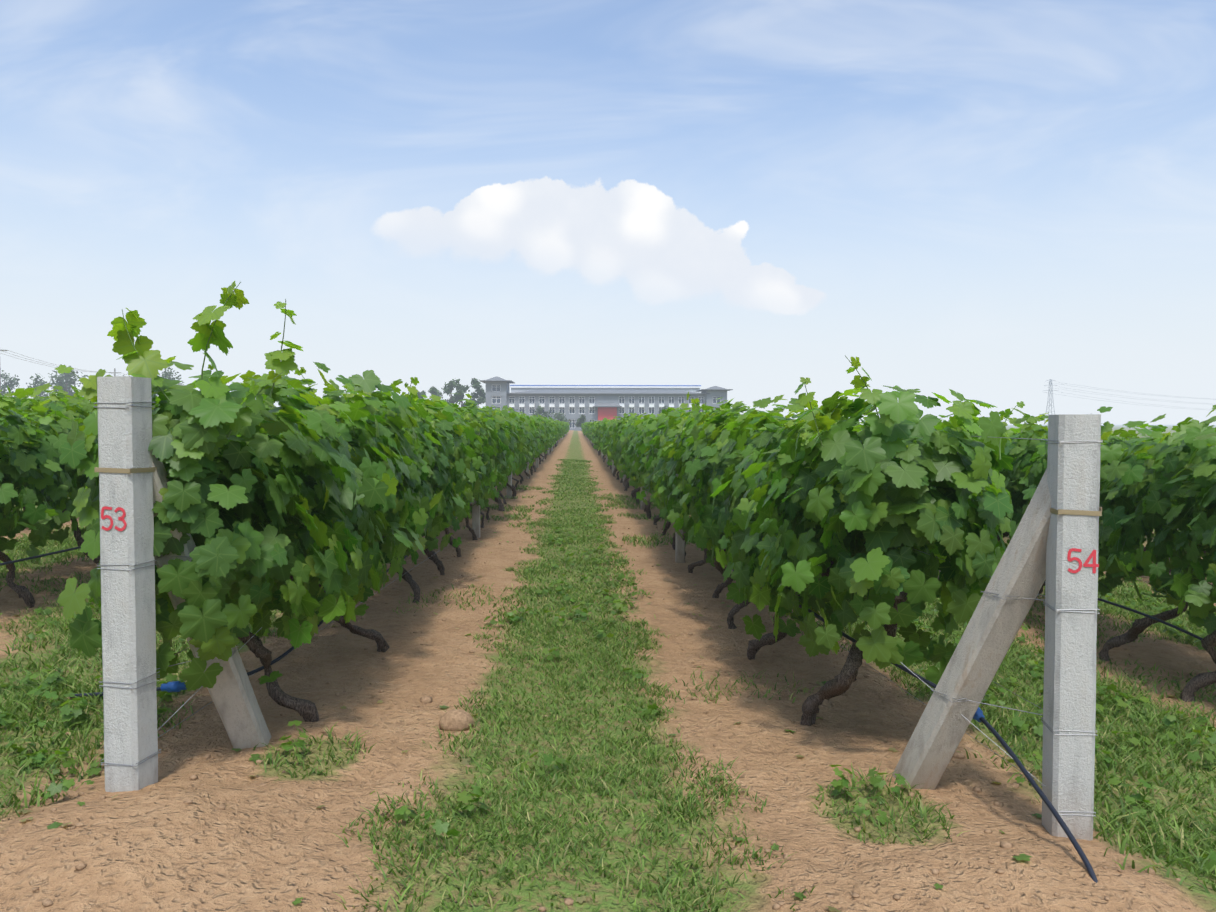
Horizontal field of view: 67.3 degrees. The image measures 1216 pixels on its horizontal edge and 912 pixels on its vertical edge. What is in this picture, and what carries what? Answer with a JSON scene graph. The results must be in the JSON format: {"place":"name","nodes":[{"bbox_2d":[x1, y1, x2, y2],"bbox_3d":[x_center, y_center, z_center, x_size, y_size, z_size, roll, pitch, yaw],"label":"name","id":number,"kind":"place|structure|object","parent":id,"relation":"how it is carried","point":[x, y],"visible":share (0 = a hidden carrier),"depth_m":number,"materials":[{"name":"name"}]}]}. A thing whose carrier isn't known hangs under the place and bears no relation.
{"place":"outdoors","nodes":[
{"label":"outdoors","id":0,"kind":"place"},
{"bbox_2d":[510,385,700,385],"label":"blue building ridge","id":1,"kind":"structure","parent":0,"point":[605,385],"depth_m":241.21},
{"bbox_2d":[486,382,726,430],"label":"building walls","id":2,"kind":"structure","parent":0,"point":[599,398],"depth_m":221.65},
{"bbox_2d":[509,386,701,406],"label":"white building units","id":3,"kind":"object","parent":2,"relation":"attached to","point":[583,405],"visible":0.81,"depth_m":240.62},
{"bbox_2d":[492,385,718,413],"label":"building windows","id":4,"kind":"structure","parent":2,"relation":"in","point":[496,398],"depth_m":222.05,"materials":[{"name":"grey glass"}]},
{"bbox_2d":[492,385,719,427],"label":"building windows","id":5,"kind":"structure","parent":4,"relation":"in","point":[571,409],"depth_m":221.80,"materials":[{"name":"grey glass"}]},
{"bbox_2d":[511,388,699,392],"bbox_3d":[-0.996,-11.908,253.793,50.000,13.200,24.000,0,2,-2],"label":"building roof","id":6,"kind":"structure","parent":2,"relation":"on","point":[513,390],"depth_m":241.57,"materials":[{"name":"grey metal"}]},
{"bbox_2d":[480,377,732,406],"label":"building roofs","id":7,"kind":"structure","parent":2,"relation":"on","point":[499,379],"depth_m":223.18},
{"bbox_2d":[598,407,616,419],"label":"red building portal","id":8,"kind":"object","parent":2,"relation":"attached to","point":[606,412],"visible":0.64,"depth_m":221.23,"materials":[{"name":"red paint"}]},
{"bbox_2d":[0,425,1215,911],"bbox_3d":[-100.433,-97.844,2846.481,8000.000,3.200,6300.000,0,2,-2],"label":"ground","id":9,"kind":"structure","parent":0,"point":[134,851],"depth_m":4.01,"materials":[{"name":"soil"}]},
{"bbox_2d":[1,373,19,396],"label":"tree","id":10,"kind":"object","parent":9,"relation":"on","point":[10,383],"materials":[{"name":"green plant"}]},
{"bbox_2d":[1,395,73,406],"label":"vine canopy","id":11,"kind":"object","parent":9,"relation":"on","point":[36,397],"depth_m":21.22,"materials":[{"name":"green plant"}]},
{"bbox_2d":[26,373,50,398],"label":"tree","id":12,"kind":"object","parent":9,"relation":"on","point":[37,383],"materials":[{"name":"green plant"}]},
{"bbox_2d":[0,385,89,474],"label":"vine canopy","id":13,"kind":"object","parent":9,"relation":"on","point":[18,402],"visible":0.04,"depth_m":12.11,"materials":[{"name":"green plant"}]},
{"bbox_2d":[0,500,99,607],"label":"vine trunks","id":14,"kind":"object","parent":9,"relation":"on","point":[24,593],"visible":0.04,"depth_m":6.93,"materials":[{"name":"brown plant"}]},
{"bbox_2d":[39,364,87,397],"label":"tree","id":15,"kind":"object","parent":9,"relation":"on","point":[69,381],"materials":[{"name":"plant"}]},
{"bbox_2d":[55,370,82,396],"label":"tree","id":16,"kind":"object","parent":9,"relation":"on","point":[69,376],"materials":[{"name":"green plant"}]},
{"bbox_2d":[0,383,169,561],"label":"vine canopy","id":17,"kind":"object","parent":9,"relation":"on","point":[31,468],"visible":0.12,"depth_m":7.05,"materials":[{"name":"green plant"}]},
{"bbox_2d":[0,392,91,444],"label":"vine shoots","id":18,"kind":"object","parent":17,"relation":"attached to","point":[28,413],"visible":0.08,"depth_m":7.03,"materials":[{"name":"green plant"}]},
{"bbox_2d":[0,385,96,442],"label":"vine shoot leaves","id":19,"kind":"object","parent":17,"relation":"on","point":[54,397],"visible":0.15,"depth_m":7.49,"materials":[{"name":"green plant"}]},
{"bbox_2d":[0,349,183,392],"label":"power lines","id":20,"kind":"object","parent":9,"relation":"on","point":[114,372],"visible":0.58,"depth_m":119.29,"materials":[{"name":"grey metal"}]},
{"bbox_2d":[97,376,157,791],"bbox_3d":[-1.894,0.647,3.611,0.149,1.910,0.149,0,2,10],"label":"end post","id":21,"kind":"object","parent":9,"relation":"on","point":[128,618],"visible":0.88,"depth_m":3.55,"materials":[{"name":"grey concrete"}]},
{"bbox_2d":[101,506,126,530],"bbox_3d":[-1.906,0.242,3.521,0.111,0.096,0.001,0,2,10],"label":"end post number","id":22,"kind":"object","parent":21,"relation":"attached to","point":[103,517],"visible":1,"depth_m":3.52,"materials":[{"name":"red paint"}]},
{"bbox_2d":[95,466,156,472],"bbox_3d":[-1.895,0.052,3.604,0.183,0.035,0.210,0,2,-2],"label":"strap","id":23,"kind":"object","parent":21,"relation":"attached to","point":[124,470],"visible":0.77,"depth_m":3.52,"materials":[{"name":"beige plastic"}]},
{"bbox_2d":[94,402,447,766],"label":"trellis wires","id":24,"kind":"object","parent":21,"relation":"attached to","point":[180,651],"visible":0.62,"depth_m":3.61,"materials":[{"name":"grey metal"}]},
{"bbox_2d":[0,392,279,411],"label":"vine canopy","id":25,"kind":"object","parent":9,"relation":"on","point":[7,394],"depth_m":16.10,"materials":[{"name":"green plant"}]},
{"bbox_2d":[22,391,276,418],"bbox_3d":[-8.162,-0.630,25.165,1.579,1.612,25.097,0,2,-2],"label":"vine canopy","id":26,"kind":"object","parent":9,"relation":"on","point":[53,392],"depth_m":13.22,"materials":[{"name":"green plant"}]},
{"bbox_2d":[154,368,183,395],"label":"tree","id":27,"kind":"object","parent":9,"relation":"on","point":[166,374],"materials":[{"name":"green plant"}]},
{"bbox_2d":[152,449,270,748],"bbox_3d":[-1.763,0.695,3.960,0.184,1.645,0.838,1,2,26],"label":"brace post","id":28,"kind":"object","parent":9,"relation":"on","point":[232,694],"visible":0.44,"depth_m":4.05,"materials":[{"name":"grey concrete"}]},
{"bbox_2d":[57,356,504,690],"bbox_3d":[-1.989,0.113,8.262,1.648,1.651,9.357,0,2,-2],"label":"vine canopy","id":29,"kind":"object","parent":9,"relation":"on","point":[264,506],"visible":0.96,"depth_m":4.20,"materials":[{"name":"green plant"}]},
{"bbox_2d":[71,282,493,437],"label":"vine shoots","id":30,"kind":"object","parent":29,"relation":"attached to","point":[161,390],"visible":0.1,"depth_m":3.77,"materials":[{"name":"green plant"}]},
{"bbox_2d":[55,281,537,431],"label":"grape leaves","id":31,"kind":"object","parent":29,"relation":"attached to","point":[144,362],"visible":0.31,"depth_m":3.75,"materials":[{"name":"green plant"}]},
{"bbox_2d":[238,440,557,721],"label":"vine trunks","id":32,"kind":"object","parent":9,"relation":"on","point":[306,710],"visible":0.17,"depth_m":5.69,"materials":[{"name":"brown plant"}]},
{"bbox_2d":[417,390,427,398],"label":"tree","id":33,"kind":"object","parent":9,"relation":"on","point":[419,393],"visible":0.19,"depth_m":234.09,"materials":[{"name":"green plant"}]},
{"bbox_2d":[428,386,442,399],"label":"tree","id":34,"kind":"object","parent":9,"relation":"on","point":[434,390],"visible":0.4,"depth_m":233.40,"materials":[{"name":"green plant"}]},
{"bbox_2d":[441,378,459,404],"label":"tree","id":35,"kind":"object","parent":9,"relation":"on","point":[447,388],"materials":[{"name":"plant"}]},
{"bbox_2d":[453,382,471,406],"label":"tree","id":36,"kind":"object","parent":9,"relation":"on","point":[461,390],"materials":[{"name":"green plant"}]},
{"bbox_2d":[469,378,485,407],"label":"tree","id":37,"kind":"object","parent":9,"relation":"on","point":[481,393],"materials":[{"name":"green plant"}]},
{"bbox_2d":[455,399,553,497],"bbox_3d":[-2.577,-0.469,25.357,1.617,1.662,25.168,0,2,-2],"label":"vine canopy","id":38,"kind":"object","parent":9,"relation":"on","point":[521,446],"visible":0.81,"depth_m":17.30,"materials":[{"name":"green plant"}]},
{"bbox_2d":[472,430,567,537],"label":"posts","id":39,"kind":"object","parent":9,"relation":"on","point":[475,518],"depth_m":12.22,"materials":[{"name":"concrete"}]},
{"bbox_2d":[532,406,552,416],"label":"tree","id":40,"kind":"object","parent":9,"relation":"on","point":[540,409],"visible":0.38,"depth_m":207.39,"materials":[{"name":"green plant"}]},
{"bbox_2d":[539,415,569,453],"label":"vine canopy","id":41,"kind":"object","parent":9,"relation":"on","point":[560,428],"visible":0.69,"depth_m":51.82,"materials":[{"name":"green plant"}]},
{"bbox_2d":[551,411,570,423],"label":"tree","id":42,"kind":"object","parent":9,"relation":"on","point":[559,416],"visible":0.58,"depth_m":208.82,"materials":[{"name":"green plant"}]},
{"bbox_2d":[575,414,585,427],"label":"tree","id":43,"kind":"object","parent":9,"relation":"on","point":[581,419],"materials":[{"name":"plant"}]},
{"bbox_2d":[581,417,610,454],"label":"vine canopy","id":44,"kind":"object","parent":9,"relation":"on","point":[590,430],"visible":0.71,"depth_m":49.78,"materials":[{"name":"green plant"}]},
{"bbox_2d":[0,511,1198,911],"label":"soil clods","id":45,"kind":"object","parent":9,"relation":"on","point":[454,719],"visible":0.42,"depth_m":4.44,"materials":[{"name":"brown soil"}]},
{"bbox_2d":[0,523,1215,871],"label":"weed leaves","id":46,"kind":"object","parent":9,"relation":"on","point":[402,813],"visible":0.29,"depth_m":4.77,"materials":[{"name":"green plant"}]},
{"bbox_2d":[0,457,1215,882],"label":"drip hoses","id":47,"kind":"object","parent":9,"relation":"on","point":[1038,791],"visible":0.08,"depth_m":4.26,"materials":[{"name":"black plastic"}]},
{"bbox_2d":[161,681,984,721],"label":"hose connectors","id":48,"kind":"object","parent":47,"relation":"on","point":[175,686],"visible":0.73,"depth_m":4.68,"materials":[{"name":"blue"}]},
{"bbox_2d":[6,510,1211,911],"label":"leaf litter","id":49,"kind":"object","parent":9,"relation":"on","point":[582,898],"visible":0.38,"depth_m":3.98,"materials":[{"name":"plant"}]},
{"bbox_2d":[585,435,684,562],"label":"posts","id":50,"kind":"object","parent":9,"relation":"on","point":[679,550],"depth_m":10.72,"materials":[{"name":"concrete"}]},
{"bbox_2d":[597,407,685,507],"bbox_3d":[0.648,-0.339,25.462,1.567,1.785,25.151,0,2,-2],"label":"vine canopy","id":51,"kind":"object","parent":9,"relation":"on","point":[623,446],"visible":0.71,"depth_m":17.26,"materials":[{"name":"green plant"}]},
{"bbox_2d":[616,356,1025,459],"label":"vine shoots","id":52,"kind":"object","parent":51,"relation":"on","point":[867,394],"visible":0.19,"depth_m":4.30,"materials":[{"name":"green plant"}]},
{"bbox_2d":[592,443,907,725],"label":"vine trunks","id":53,"kind":"object","parent":9,"relation":"on","point":[841,682],"visible":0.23,"depth_m":4.90,"materials":[{"name":"brown plant"}]},
{"bbox_2d":[640,379,1013,691],"bbox_3d":[1.245,0.253,8.524,1.598,1.671,9.087,0,2,-2],"label":"vine canopy","id":54,"kind":"object","parent":9,"relation":"on","point":[866,509],"visible":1,"depth_m":4.47,"materials":[{"name":"green plant"}]},
{"bbox_2d":[792,436,1102,816],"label":"trellis wires","id":55,"kind":"object","parent":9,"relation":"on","point":[1101,441],"visible":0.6,"depth_m":3.64,"materials":[{"name":"grey metal"}]},
{"bbox_2d":[892,469,1050,789],"bbox_3d":[1.551,0.832,3.822,0.182,1.619,0.883,-2,3,-42],"label":"diagonal brace post","id":56,"kind":"object","parent":9,"relation":"on","point":[984,643],"visible":0.67,"depth_m":3.76,"materials":[{"name":"grey concrete"}]},
{"bbox_2d":[857,405,1215,634],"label":"vine canopy","id":57,"kind":"object","parent":9,"relation":"on","point":[1175,475],"visible":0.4,"depth_m":6.27,"materials":[{"name":"green plant"}]},
{"bbox_2d":[957,420,1135,459],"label":"vine leaves","id":58,"kind":"object","parent":57,"relation":"on","point":[981,438],"visible":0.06,"depth_m":7.75,"materials":[{"name":"green plant"}]},
{"bbox_2d":[1042,414,1100,840],"bbox_3d":[1.772,0.797,3.506,0.168,1.910,0.168,0,2,-2],"label":"end post","id":59,"kind":"object","parent":9,"relation":"on","point":[1069,692],"visible":0.75,"depth_m":3.44,"materials":[{"name":"grey concrete"}]},
{"bbox_2d":[1050,507,1101,515],"bbox_3d":[1.774,0.202,3.500,0.155,0.036,0.185,0,2,8],"label":"strap","id":60,"kind":"object","parent":59,"relation":"attached to","point":[1076,512],"visible":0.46,"depth_m":3.41,"materials":[{"name":"beige plastic"}]},
{"bbox_2d":[1067,548,1098,572],"bbox_3d":[1.776,0.392,3.413,0.112,0.095,0.001,0,2,8],"label":"painted number","id":61,"kind":"object","parent":59,"relation":"attached to","point":[1094,565],"visible":1,"depth_m":3.41,"materials":[{"name":"red paint"}]},
{"bbox_2d":[938,532,1215,701],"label":"vine trunks","id":62,"kind":"object","parent":9,"relation":"on","point":[1196,682],"visible":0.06,"depth_m":6.27,"materials":[{"name":"brown plant"}]},
{"bbox_2d":[1044,379,1215,425],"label":"power lines","id":63,"kind":"object","parent":9,"relation":"on","point":[1100,398],"visible":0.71,"depth_m":612.65,"materials":[{"name":"silver metal"}]},
{"bbox_2d":[1104,426,1209,557],"bbox_3d":[6.777,0.446,9.214,1.474,1.697,8.090,0,2,-2],"label":"vine canopy","id":64,"kind":"object","parent":9,"relation":"on","point":[1175,428],"depth_m":10.94,"materials":[{"name":"green plant"}]},
{"bbox_2d":[0,459,1215,911],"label":"grass","id":65,"kind":"structure","parent":0,"point":[1124,757],"depth_m":4.47,"materials":[{"name":"green plant"}]},
{"bbox_2d":[0,0,1215,424],"label":"sky","id":66,"kind":"structure","parent":0,"point":[987,201],"materials":[{"name":"blue"}]}
]}

